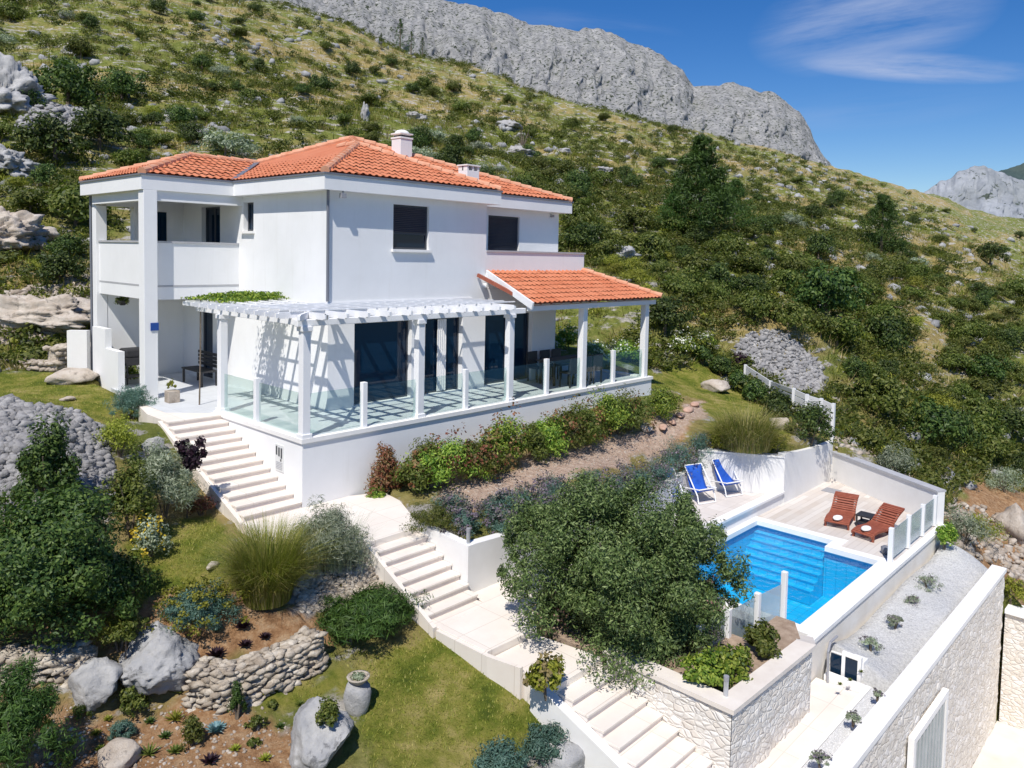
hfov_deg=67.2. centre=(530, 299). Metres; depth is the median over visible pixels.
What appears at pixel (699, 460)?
lavender
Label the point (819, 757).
gravel plant
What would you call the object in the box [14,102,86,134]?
rubble heap
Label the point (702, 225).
evergreen shrub
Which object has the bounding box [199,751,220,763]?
reddish succulent
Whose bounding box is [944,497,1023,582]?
broken stone slope
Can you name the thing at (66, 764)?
plant
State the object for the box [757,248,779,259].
evergreen shrub
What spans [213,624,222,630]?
grey succulent
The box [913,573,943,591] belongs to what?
gravel plant
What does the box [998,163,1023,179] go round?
wooded ridge
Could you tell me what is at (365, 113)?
rock
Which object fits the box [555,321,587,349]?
flowering shrub
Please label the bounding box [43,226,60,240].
boulder
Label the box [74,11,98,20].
maquis shrub
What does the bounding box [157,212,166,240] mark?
window
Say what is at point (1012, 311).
maquis shrub
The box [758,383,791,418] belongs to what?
laurel shrub
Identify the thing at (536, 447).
terrace shrub
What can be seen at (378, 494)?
terrace shrub
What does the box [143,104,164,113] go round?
broom shrub
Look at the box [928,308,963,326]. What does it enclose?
maquis shrub
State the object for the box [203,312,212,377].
entrance door
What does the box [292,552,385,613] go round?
pale rubble bed
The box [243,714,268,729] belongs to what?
plant
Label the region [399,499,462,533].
shrub
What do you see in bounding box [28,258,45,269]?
broom shrub
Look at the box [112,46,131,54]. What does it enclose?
maquis shrub
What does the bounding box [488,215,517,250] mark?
window
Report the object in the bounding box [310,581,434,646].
creeping juniper
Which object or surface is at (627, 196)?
maquis shrub
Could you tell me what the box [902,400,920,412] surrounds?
broom shrub
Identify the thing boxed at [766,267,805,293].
maquis shrub
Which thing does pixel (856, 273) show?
maquis shrub
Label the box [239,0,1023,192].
sky
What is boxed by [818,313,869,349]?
maquis shrub
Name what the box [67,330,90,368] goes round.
white wing wall
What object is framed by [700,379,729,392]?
rock
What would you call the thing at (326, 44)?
maquis shrub
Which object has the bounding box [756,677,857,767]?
path
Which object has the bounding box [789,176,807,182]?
maquis shrub
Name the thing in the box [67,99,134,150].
evergreen shrub
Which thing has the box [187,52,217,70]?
evergreen shrub
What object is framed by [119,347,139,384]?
barbecue grill
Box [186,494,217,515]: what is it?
shrub
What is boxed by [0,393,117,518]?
stone mound
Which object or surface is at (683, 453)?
lavender
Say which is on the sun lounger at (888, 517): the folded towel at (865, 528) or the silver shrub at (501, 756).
the folded towel at (865, 528)
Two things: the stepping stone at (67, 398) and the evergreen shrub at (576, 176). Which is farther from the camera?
the evergreen shrub at (576, 176)
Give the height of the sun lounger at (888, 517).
0.600 m
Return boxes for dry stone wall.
[0,640,97,689]
[2,358,60,371]
[42,342,90,371]
[181,625,328,715]
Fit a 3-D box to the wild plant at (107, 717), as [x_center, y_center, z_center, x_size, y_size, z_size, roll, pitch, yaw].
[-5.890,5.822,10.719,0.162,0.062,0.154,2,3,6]
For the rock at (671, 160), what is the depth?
95.57 m
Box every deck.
[668,491,764,530]
[707,479,936,622]
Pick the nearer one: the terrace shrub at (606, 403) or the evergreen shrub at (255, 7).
the terrace shrub at (606, 403)
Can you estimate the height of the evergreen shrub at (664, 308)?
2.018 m
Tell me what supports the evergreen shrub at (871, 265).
on the ground at (956, 572)
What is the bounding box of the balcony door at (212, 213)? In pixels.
[206,207,219,242]
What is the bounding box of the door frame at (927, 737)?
[907,687,948,767]
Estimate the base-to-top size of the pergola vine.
2.891 m
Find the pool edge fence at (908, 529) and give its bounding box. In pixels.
[887,495,937,563]
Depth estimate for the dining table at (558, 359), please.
23.60 m
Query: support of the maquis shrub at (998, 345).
on the ground at (956, 572)
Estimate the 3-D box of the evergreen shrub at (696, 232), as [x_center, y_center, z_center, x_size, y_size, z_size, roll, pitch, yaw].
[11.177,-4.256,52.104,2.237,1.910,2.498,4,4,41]
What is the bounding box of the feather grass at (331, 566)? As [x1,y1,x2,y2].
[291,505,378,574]
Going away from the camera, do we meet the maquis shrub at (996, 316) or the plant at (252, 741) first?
the plant at (252, 741)
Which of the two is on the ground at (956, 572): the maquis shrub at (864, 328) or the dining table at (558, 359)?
the maquis shrub at (864, 328)
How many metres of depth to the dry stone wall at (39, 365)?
22.39 m
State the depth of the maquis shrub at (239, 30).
94.71 m
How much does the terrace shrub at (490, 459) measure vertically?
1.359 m
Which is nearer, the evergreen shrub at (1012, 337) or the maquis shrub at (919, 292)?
the evergreen shrub at (1012, 337)
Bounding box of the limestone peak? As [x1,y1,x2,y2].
[924,165,1023,217]
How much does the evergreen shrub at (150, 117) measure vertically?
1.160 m
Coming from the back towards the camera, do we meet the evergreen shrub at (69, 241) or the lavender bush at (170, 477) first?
the evergreen shrub at (69, 241)
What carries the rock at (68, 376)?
on the ground at (956, 572)
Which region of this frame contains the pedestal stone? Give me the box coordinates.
[343,681,371,716]
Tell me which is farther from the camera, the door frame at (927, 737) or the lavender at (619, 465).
the lavender at (619, 465)
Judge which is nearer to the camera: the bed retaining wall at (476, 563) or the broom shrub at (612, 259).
the bed retaining wall at (476, 563)
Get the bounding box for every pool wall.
[807,524,944,681]
[831,451,945,524]
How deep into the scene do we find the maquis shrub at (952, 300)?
57.02 m
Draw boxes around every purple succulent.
[206,646,225,656]
[233,620,250,628]
[236,638,251,646]
[259,632,271,638]
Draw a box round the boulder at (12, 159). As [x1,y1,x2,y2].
[0,144,40,178]
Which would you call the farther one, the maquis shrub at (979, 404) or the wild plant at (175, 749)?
the maquis shrub at (979, 404)
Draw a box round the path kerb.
[792,671,871,767]
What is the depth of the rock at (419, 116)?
83.33 m
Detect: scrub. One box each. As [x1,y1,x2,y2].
[0,0,1023,509]
[0,1,1022,487]
[4,4,1023,485]
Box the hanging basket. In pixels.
[115,296,128,304]
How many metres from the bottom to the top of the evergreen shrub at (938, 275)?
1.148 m
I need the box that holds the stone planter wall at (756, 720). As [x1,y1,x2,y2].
[602,634,815,767]
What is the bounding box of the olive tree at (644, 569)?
[496,466,755,692]
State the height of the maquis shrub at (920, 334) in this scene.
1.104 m
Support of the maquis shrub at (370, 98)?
on the ground at (956, 572)
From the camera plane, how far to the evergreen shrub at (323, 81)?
84.00 m
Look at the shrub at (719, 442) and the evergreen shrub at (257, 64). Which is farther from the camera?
the evergreen shrub at (257, 64)
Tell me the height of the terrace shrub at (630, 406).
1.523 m
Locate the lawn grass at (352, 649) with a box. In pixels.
[0,363,782,767]
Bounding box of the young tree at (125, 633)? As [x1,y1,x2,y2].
[100,613,149,659]
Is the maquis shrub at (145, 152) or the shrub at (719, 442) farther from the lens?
the maquis shrub at (145, 152)
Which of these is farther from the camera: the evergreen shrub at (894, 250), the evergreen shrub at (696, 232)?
the evergreen shrub at (894, 250)
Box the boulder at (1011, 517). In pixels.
[995,503,1023,544]
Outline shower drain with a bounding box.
[821,487,841,493]
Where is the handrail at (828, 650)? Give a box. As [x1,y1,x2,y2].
[826,635,837,682]
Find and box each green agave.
[141,742,160,755]
[162,708,186,720]
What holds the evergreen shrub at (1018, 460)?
on the ground at (956, 572)
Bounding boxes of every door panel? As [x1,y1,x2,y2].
[845,657,857,680]
[915,702,944,767]
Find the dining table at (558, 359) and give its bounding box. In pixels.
[536,355,587,385]
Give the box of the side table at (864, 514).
[855,511,875,525]
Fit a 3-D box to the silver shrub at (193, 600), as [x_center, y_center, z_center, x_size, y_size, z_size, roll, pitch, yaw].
[-5.161,4.730,12.045,1.534,0.957,1.368,1,3,-8]
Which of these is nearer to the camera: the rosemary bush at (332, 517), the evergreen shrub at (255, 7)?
the rosemary bush at (332, 517)
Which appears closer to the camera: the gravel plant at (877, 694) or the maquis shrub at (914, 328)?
the gravel plant at (877, 694)
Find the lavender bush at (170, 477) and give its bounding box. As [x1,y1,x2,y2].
[122,433,209,518]
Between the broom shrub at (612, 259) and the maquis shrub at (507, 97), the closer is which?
the broom shrub at (612, 259)
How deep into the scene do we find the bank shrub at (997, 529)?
23.11 m
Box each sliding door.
[354,320,407,403]
[424,317,458,393]
[484,313,528,384]
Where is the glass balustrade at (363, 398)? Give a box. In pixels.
[253,343,615,427]
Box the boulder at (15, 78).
[0,52,57,115]
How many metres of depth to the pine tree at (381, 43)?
123.98 m
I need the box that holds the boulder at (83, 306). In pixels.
[74,297,90,324]
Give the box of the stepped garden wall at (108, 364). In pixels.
[92,326,124,390]
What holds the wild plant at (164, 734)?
on the ground at (956, 572)
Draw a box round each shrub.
[0,0,26,20]
[0,32,17,42]
[0,120,16,139]
[0,175,30,187]
[0,409,82,517]
[0,652,85,767]
[1,186,54,212]
[7,108,93,165]
[21,88,47,108]
[25,248,89,282]
[26,56,110,106]
[27,163,66,185]
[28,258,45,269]
[39,179,115,225]
[40,221,60,230]
[42,169,79,191]
[42,232,88,254]
[50,54,78,67]
[52,8,78,19]
[60,551,146,616]
[65,35,95,59]
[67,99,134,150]
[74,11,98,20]
[78,13,101,29]
[87,81,106,97]
[90,604,137,651]
[92,410,141,457]
[94,67,151,100]
[98,441,158,538]
[109,146,147,164]
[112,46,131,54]
[115,110,142,126]
[116,685,151,718]
[125,131,154,148]
[129,125,154,135]
[129,510,173,557]
[132,147,156,158]
[133,29,146,37]
[137,111,165,124]
[138,573,251,636]
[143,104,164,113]
[146,0,167,13]
[148,132,176,146]
[151,151,165,156]
[162,103,198,123]
[176,122,209,144]
[179,713,204,752]
[184,9,205,21]
[184,127,262,156]
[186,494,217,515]
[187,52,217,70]
[191,0,201,5]
[194,106,211,118]
[201,81,221,90]
[209,65,231,75]
[227,26,250,37]
[229,17,245,23]
[230,80,246,91]
[232,55,247,65]
[232,86,263,98]
[233,131,254,143]
[240,42,252,47]
[247,3,260,12]
[249,57,268,71]
[288,115,305,122]
[292,83,313,94]
[306,74,334,91]
[319,40,332,49]
[335,112,353,124]
[337,37,350,44]
[341,125,364,136]
[344,59,360,76]
[357,93,386,106]
[358,122,382,132]
[359,130,380,142]
[363,441,409,497]
[366,483,386,498]
[368,65,380,72]
[382,140,391,145]
[384,57,398,65]
[389,449,434,493]
[397,422,497,489]
[399,499,462,533]
[403,83,422,92]
[403,434,454,485]
[406,127,430,149]
[412,75,436,85]
[412,125,434,146]
[412,146,440,159]
[422,86,442,96]
[425,128,449,142]
[433,142,469,164]
[441,133,468,146]
[444,77,462,91]
[449,97,472,112]
[454,424,514,481]
[460,146,475,156]
[465,127,484,142]
[465,141,491,151]
[471,734,532,767]
[472,161,496,175]
[473,397,531,474]
[479,165,502,177]
[492,165,509,171]
[500,92,516,105]
[513,172,539,186]
[515,421,549,462]
[516,177,537,187]
[518,130,528,146]
[520,719,569,766]
[522,125,538,137]
[522,144,541,156]
[522,649,565,700]
[523,171,545,181]
[525,413,570,459]
[528,155,549,168]
[534,167,557,179]
[541,175,581,200]
[541,405,607,451]
[545,154,561,165]
[550,157,576,172]
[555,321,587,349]
[558,212,590,232]
[558,220,606,247]
[558,394,614,446]
[559,200,599,224]
[560,117,583,130]
[563,167,591,184]
[570,181,594,199]
[573,197,592,208]
[578,384,635,438]
[584,236,628,255]
[587,339,612,361]
[588,169,612,183]
[591,215,606,223]
[591,222,618,241]
[596,383,644,435]
[597,112,611,120]
[600,262,623,272]
[601,253,624,264]
[611,337,639,359]
[615,205,659,231]
[615,269,650,281]
[615,388,656,431]
[617,256,644,270]
[618,164,634,175]
[618,173,642,187]
[620,193,640,200]
[628,233,674,261]
[632,293,696,334]
[638,229,659,236]
[645,385,684,420]
[647,156,668,168]
[648,258,668,272]
[653,252,672,257]
[657,274,702,294]
[658,210,692,231]
[661,264,715,292]
[665,330,703,354]
[667,124,678,131]
[672,235,699,251]
[674,243,693,258]
[675,249,716,271]
[677,646,734,688]
[679,223,712,242]
[687,212,716,229]
[691,345,715,364]
[696,331,717,347]
[702,239,712,246]
[702,280,732,301]
[703,260,740,289]
[706,355,735,375]
[707,427,726,448]
[708,230,748,258]
[710,643,754,683]
[713,253,727,263]
[718,232,743,238]
[724,292,743,307]
[725,251,768,273]
[725,274,775,293]
[727,367,750,389]
[732,352,749,366]
[733,286,775,318]
[739,217,775,234]
[740,222,765,237]
[742,379,768,402]
[743,617,782,658]
[744,273,765,284]
[750,179,767,187]
[751,192,768,200]
[754,234,774,247]
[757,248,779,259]
[758,213,785,225]
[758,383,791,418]
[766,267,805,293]
[766,296,825,334]
[767,433,794,452]
[770,253,813,282]
[779,248,824,270]
[781,212,808,228]
[784,259,872,319]
[784,399,843,446]
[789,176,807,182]
[801,231,838,258]
[802,204,826,219]
[806,311,837,337]
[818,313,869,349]
[821,196,838,207]
[825,189,845,201]
[832,242,848,249]
[841,265,866,281]
[842,355,871,379]
[849,230,868,240]
[851,286,887,305]
[852,369,929,420]
[854,181,862,186]
[854,302,869,313]
[856,279,887,296]
[856,324,873,333]
[856,329,873,340]
[856,361,887,381]
[857,272,879,284]
[860,267,888,283]
[863,252,882,260]
[863,303,907,317]
[863,312,912,352]
[864,312,916,347]
[865,263,880,270]
[869,439,916,471]
[874,357,900,374]
[876,259,913,279]
[878,311,920,338]
[880,236,912,256]
[880,299,906,310]
[900,392,969,445]
[901,284,929,298]
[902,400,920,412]
[903,257,931,266]
[903,276,928,286]
[905,315,928,327]
[906,215,920,223]
[907,250,920,257]
[908,263,935,279]
[911,327,928,339]
[918,389,961,410]
[920,442,952,462]
[923,384,960,405]
[926,233,949,242]
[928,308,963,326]
[933,273,949,280]
[935,285,949,293]
[935,520,960,549]
[937,410,987,452]
[938,349,984,372]
[939,405,974,422]
[941,341,963,353]
[943,335,975,346]
[944,320,992,346]
[944,502,997,544]
[945,294,969,306]
[948,380,980,399]
[958,392,1002,416]
[963,296,985,310]
[963,408,1011,439]
[964,280,998,296]
[964,341,1014,361]
[965,352,1017,380]
[965,432,1016,464]
[967,376,1000,398]
[968,316,987,324]
[969,511,1011,543]
[972,239,1010,264]
[972,288,997,305]
[984,311,1006,319]
[984,461,1023,492]
[985,337,1017,359]
[989,284,1020,300]
[990,408,1023,436]
[991,325,1023,346]
[994,273,1023,296]
[996,306,1023,317]
[999,362,1023,382]
[1004,451,1023,472]
[1004,575,1023,604]
[1006,319,1023,330]
[1006,323,1022,333]
[1013,230,1023,238]
[1013,296,1023,306]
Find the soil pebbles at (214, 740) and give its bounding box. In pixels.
[8,701,290,767]
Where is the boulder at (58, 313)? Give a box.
[0,294,89,333]
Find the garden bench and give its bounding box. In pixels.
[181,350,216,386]
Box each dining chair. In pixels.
[527,351,543,382]
[540,349,558,380]
[551,348,569,378]
[559,357,576,387]
[572,355,591,384]
[591,353,602,383]
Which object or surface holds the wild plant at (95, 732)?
on the ground at (956, 572)
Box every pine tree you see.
[377,33,384,48]
[393,18,405,48]
[405,31,417,54]
[418,37,426,57]
[652,191,693,230]
[656,134,751,228]
[712,179,763,228]
[855,193,913,253]
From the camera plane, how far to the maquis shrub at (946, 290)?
59.22 m
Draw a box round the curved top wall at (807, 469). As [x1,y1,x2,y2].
[778,440,832,502]
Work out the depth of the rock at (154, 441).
16.43 m
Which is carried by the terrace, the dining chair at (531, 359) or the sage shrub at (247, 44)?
the dining chair at (531, 359)
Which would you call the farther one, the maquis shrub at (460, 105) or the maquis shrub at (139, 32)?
the maquis shrub at (460, 105)
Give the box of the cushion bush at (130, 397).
[101,384,158,418]
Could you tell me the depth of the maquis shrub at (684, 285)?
36.62 m
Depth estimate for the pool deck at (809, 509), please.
20.18 m
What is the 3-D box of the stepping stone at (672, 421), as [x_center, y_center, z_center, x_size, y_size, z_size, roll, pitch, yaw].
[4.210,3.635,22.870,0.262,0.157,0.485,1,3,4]
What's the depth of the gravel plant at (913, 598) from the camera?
16.37 m
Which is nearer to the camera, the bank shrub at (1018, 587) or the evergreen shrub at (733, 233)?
the bank shrub at (1018, 587)
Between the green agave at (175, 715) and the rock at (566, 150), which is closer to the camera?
the green agave at (175, 715)
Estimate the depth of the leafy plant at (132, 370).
22.71 m
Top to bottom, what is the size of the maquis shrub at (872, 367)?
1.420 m
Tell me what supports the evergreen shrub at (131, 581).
on the ground at (956, 572)
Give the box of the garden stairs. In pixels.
[138,403,712,767]
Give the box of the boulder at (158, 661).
[119,621,200,694]
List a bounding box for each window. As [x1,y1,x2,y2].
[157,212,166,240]
[239,202,254,233]
[391,204,431,252]
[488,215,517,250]
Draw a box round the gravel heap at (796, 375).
[730,328,828,393]
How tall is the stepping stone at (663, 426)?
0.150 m
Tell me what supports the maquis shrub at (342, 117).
on the ground at (956, 572)
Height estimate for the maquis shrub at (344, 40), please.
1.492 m
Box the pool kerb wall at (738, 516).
[703,490,784,539]
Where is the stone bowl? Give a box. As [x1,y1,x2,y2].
[347,670,369,685]
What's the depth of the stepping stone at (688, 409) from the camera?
24.35 m
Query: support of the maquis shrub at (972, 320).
on the ground at (956, 572)
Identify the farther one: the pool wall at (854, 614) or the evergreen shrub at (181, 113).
the evergreen shrub at (181, 113)
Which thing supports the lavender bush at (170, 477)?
on the ground at (956, 572)
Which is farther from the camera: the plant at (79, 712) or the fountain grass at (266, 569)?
the fountain grass at (266, 569)
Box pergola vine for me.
[181,290,290,404]
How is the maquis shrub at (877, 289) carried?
on the ground at (956, 572)
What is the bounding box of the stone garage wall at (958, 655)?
[823,564,1006,767]
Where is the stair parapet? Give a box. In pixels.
[530,687,631,767]
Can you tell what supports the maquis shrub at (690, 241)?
on the ground at (956, 572)
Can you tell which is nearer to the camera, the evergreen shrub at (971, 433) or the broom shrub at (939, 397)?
the evergreen shrub at (971, 433)
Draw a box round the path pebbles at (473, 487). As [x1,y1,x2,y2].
[431,402,705,508]
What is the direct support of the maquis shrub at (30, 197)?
on the ground at (956, 572)
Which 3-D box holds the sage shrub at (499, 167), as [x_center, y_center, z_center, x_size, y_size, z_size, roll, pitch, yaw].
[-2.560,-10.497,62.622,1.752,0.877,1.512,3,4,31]
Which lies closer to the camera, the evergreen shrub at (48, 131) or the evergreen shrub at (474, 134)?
the evergreen shrub at (48, 131)
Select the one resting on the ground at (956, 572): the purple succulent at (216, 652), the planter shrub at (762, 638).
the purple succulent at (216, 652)
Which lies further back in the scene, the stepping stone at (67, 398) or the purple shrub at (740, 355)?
the purple shrub at (740, 355)
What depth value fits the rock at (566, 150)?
79.16 m
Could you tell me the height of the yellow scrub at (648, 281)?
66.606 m
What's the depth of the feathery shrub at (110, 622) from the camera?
11.39 m
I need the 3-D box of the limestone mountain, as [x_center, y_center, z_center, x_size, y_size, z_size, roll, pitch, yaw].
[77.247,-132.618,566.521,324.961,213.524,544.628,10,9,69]
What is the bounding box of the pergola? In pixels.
[183,298,525,438]
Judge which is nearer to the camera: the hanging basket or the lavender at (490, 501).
the lavender at (490, 501)
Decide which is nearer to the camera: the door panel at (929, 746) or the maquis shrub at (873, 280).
the door panel at (929, 746)
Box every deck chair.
[667,468,687,508]
[683,463,716,504]
[708,458,742,497]
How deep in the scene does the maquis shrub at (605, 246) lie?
41.44 m
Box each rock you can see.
[44,367,98,384]
[61,45,73,54]
[97,737,140,767]
[141,436,163,453]
[360,102,369,120]
[405,111,427,120]
[497,119,522,129]
[506,146,536,156]
[538,738,584,767]
[558,148,570,153]
[597,166,613,171]
[653,158,677,163]
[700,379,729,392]
[769,417,788,429]
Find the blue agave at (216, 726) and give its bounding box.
[205,720,227,732]
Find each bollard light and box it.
[466,527,470,543]
[723,674,728,696]
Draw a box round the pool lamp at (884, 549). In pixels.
[881,545,887,554]
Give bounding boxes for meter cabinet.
[275,443,283,472]
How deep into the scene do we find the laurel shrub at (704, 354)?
31.17 m
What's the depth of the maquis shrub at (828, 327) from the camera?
35.38 m
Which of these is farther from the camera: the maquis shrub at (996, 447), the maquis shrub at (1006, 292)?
the maquis shrub at (1006, 292)
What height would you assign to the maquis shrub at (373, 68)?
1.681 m
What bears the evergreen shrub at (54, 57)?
on the ground at (956, 572)
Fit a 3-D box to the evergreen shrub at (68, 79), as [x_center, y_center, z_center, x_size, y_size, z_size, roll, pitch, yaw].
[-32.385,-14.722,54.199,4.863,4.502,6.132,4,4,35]
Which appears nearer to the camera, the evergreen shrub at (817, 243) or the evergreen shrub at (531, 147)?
the evergreen shrub at (817, 243)
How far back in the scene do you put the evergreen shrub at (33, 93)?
48.37 m
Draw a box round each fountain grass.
[170,509,354,609]
[673,400,813,453]
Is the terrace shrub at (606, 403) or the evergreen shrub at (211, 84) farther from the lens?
the evergreen shrub at (211, 84)
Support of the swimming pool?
in the pool deck at (809, 509)
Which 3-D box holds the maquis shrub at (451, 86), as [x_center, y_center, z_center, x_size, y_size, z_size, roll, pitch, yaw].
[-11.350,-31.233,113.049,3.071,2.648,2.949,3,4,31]
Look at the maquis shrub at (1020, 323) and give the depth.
54.67 m
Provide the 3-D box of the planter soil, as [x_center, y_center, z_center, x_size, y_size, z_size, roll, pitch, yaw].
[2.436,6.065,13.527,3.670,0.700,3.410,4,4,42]
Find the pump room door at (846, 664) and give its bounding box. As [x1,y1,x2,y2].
[830,650,867,682]
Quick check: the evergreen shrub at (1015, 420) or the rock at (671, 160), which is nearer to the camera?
the evergreen shrub at (1015, 420)
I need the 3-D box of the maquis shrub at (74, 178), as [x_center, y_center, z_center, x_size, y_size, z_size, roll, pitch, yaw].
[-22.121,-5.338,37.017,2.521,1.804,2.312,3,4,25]
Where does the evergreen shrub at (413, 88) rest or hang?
on the ground at (956, 572)
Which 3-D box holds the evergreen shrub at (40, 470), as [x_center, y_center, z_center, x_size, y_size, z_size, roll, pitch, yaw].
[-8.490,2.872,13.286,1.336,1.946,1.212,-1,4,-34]
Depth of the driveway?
17.49 m
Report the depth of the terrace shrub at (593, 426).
20.21 m
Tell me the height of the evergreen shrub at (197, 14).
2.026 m
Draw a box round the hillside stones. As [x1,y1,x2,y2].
[0,0,1022,494]
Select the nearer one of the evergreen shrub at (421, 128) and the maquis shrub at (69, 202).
the maquis shrub at (69, 202)
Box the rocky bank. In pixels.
[0,275,89,346]
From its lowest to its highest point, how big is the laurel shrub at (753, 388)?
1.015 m
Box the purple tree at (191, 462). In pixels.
[174,435,207,517]
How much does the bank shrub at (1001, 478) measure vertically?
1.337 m
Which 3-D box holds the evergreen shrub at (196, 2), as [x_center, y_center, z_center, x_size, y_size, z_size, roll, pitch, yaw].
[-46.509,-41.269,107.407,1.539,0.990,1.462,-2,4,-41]
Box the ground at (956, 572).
[0,0,1023,767]
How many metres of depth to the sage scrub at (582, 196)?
68.60 m
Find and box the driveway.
[972,721,1023,767]
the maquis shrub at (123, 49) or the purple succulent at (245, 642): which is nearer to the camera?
the purple succulent at (245, 642)
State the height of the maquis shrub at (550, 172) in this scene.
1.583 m
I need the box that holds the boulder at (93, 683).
[68,657,122,711]
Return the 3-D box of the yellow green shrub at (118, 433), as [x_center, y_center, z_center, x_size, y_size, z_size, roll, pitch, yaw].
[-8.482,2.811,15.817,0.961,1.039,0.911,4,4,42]
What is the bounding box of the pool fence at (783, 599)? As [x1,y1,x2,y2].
[695,570,787,653]
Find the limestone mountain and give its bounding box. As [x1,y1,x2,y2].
[247,0,831,165]
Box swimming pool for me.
[694,516,893,635]
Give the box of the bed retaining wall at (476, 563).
[419,469,702,591]
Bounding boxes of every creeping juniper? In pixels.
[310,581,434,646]
[328,611,371,645]
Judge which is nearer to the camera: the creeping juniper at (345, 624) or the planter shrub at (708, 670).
the planter shrub at (708, 670)
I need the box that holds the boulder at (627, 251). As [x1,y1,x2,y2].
[609,244,640,259]
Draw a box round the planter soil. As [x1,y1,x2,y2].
[537,589,799,691]
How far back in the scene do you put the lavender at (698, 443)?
21.76 m
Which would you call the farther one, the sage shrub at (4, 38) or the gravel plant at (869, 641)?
the sage shrub at (4, 38)
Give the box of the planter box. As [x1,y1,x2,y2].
[164,378,179,402]
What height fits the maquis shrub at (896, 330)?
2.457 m
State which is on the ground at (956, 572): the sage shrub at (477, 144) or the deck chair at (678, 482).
the sage shrub at (477, 144)
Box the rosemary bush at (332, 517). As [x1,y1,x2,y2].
[286,494,379,572]
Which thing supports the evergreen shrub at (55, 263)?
on the ground at (956, 572)
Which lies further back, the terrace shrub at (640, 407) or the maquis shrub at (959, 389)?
the maquis shrub at (959, 389)
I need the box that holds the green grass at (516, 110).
[0,0,1023,507]
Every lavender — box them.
[430,487,475,518]
[439,503,491,537]
[472,493,513,520]
[480,486,529,531]
[483,505,520,536]
[509,480,540,510]
[523,469,572,497]
[534,480,579,506]
[572,467,621,497]
[602,471,634,495]
[605,456,666,491]
[630,462,672,489]
[635,447,692,486]
[638,471,667,504]
[641,458,674,486]
[658,427,700,471]
[680,441,717,475]
[687,432,717,458]
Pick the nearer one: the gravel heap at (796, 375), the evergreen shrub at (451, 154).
the gravel heap at (796, 375)
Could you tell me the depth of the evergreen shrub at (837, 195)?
118.01 m
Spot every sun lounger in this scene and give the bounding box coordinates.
[824,491,858,530]
[851,503,904,542]
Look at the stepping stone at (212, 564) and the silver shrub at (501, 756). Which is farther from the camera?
the stepping stone at (212, 564)
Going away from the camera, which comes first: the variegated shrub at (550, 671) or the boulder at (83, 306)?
the variegated shrub at (550, 671)
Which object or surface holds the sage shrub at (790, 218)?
on the ground at (956, 572)
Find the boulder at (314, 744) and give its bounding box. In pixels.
[289,696,353,767]
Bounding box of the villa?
[78,130,662,410]
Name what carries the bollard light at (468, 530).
on the bed retaining wall at (476, 563)
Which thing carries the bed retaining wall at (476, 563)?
on the ground at (956, 572)
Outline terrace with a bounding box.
[111,365,652,507]
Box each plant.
[54,750,75,767]
[72,704,93,719]
[89,728,101,735]
[94,743,104,750]
[103,714,112,720]
[106,718,136,740]
[125,365,139,379]
[143,716,156,722]
[157,730,171,737]
[167,743,180,752]
[229,743,240,750]
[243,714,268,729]
[246,737,261,747]
[256,752,271,760]
[266,699,277,708]
[275,722,284,727]
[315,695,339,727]
[809,749,832,767]
[845,709,861,727]
[859,635,884,651]
[873,687,884,701]
[884,614,903,628]
[903,594,920,607]
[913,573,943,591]
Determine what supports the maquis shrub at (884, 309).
on the ground at (956, 572)
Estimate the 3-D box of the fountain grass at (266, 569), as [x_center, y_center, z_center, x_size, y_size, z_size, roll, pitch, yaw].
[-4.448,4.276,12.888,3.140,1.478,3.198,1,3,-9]
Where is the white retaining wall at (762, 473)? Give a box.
[698,448,784,493]
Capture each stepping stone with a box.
[59,396,75,400]
[206,561,219,569]
[640,425,652,431]
[659,424,667,429]
[668,418,676,424]
[676,412,685,417]
[683,406,693,412]
[690,402,699,406]
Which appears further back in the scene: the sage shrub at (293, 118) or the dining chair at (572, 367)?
the sage shrub at (293, 118)
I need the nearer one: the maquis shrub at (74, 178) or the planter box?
the planter box
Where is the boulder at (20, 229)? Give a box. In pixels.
[0,206,50,252]
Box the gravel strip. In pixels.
[802,688,884,767]
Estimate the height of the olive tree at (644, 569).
3.588 m
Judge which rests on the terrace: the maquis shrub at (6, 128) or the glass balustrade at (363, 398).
the glass balustrade at (363, 398)
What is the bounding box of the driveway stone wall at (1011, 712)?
[999,604,1023,729]
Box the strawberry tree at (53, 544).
[0,480,163,653]
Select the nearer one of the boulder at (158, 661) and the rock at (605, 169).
the boulder at (158, 661)
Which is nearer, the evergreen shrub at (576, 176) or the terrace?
the terrace
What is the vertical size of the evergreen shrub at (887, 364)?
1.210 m
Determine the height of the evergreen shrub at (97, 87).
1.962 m
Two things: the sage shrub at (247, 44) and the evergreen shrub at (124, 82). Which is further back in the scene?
the sage shrub at (247, 44)
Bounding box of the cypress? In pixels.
[227,680,246,719]
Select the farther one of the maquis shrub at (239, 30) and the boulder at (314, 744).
the maquis shrub at (239, 30)
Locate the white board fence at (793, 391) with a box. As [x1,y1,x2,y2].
[744,364,835,440]
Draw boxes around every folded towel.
[833,515,842,519]
[861,525,870,530]
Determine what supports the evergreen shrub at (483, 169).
on the ground at (956, 572)
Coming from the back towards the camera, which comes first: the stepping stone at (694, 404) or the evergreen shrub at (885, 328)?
the evergreen shrub at (885, 328)
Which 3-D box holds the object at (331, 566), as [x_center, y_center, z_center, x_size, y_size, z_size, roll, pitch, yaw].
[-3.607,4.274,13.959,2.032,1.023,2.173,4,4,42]
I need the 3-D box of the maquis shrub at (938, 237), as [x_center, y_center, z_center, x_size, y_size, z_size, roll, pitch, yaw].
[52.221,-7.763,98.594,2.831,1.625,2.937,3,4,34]

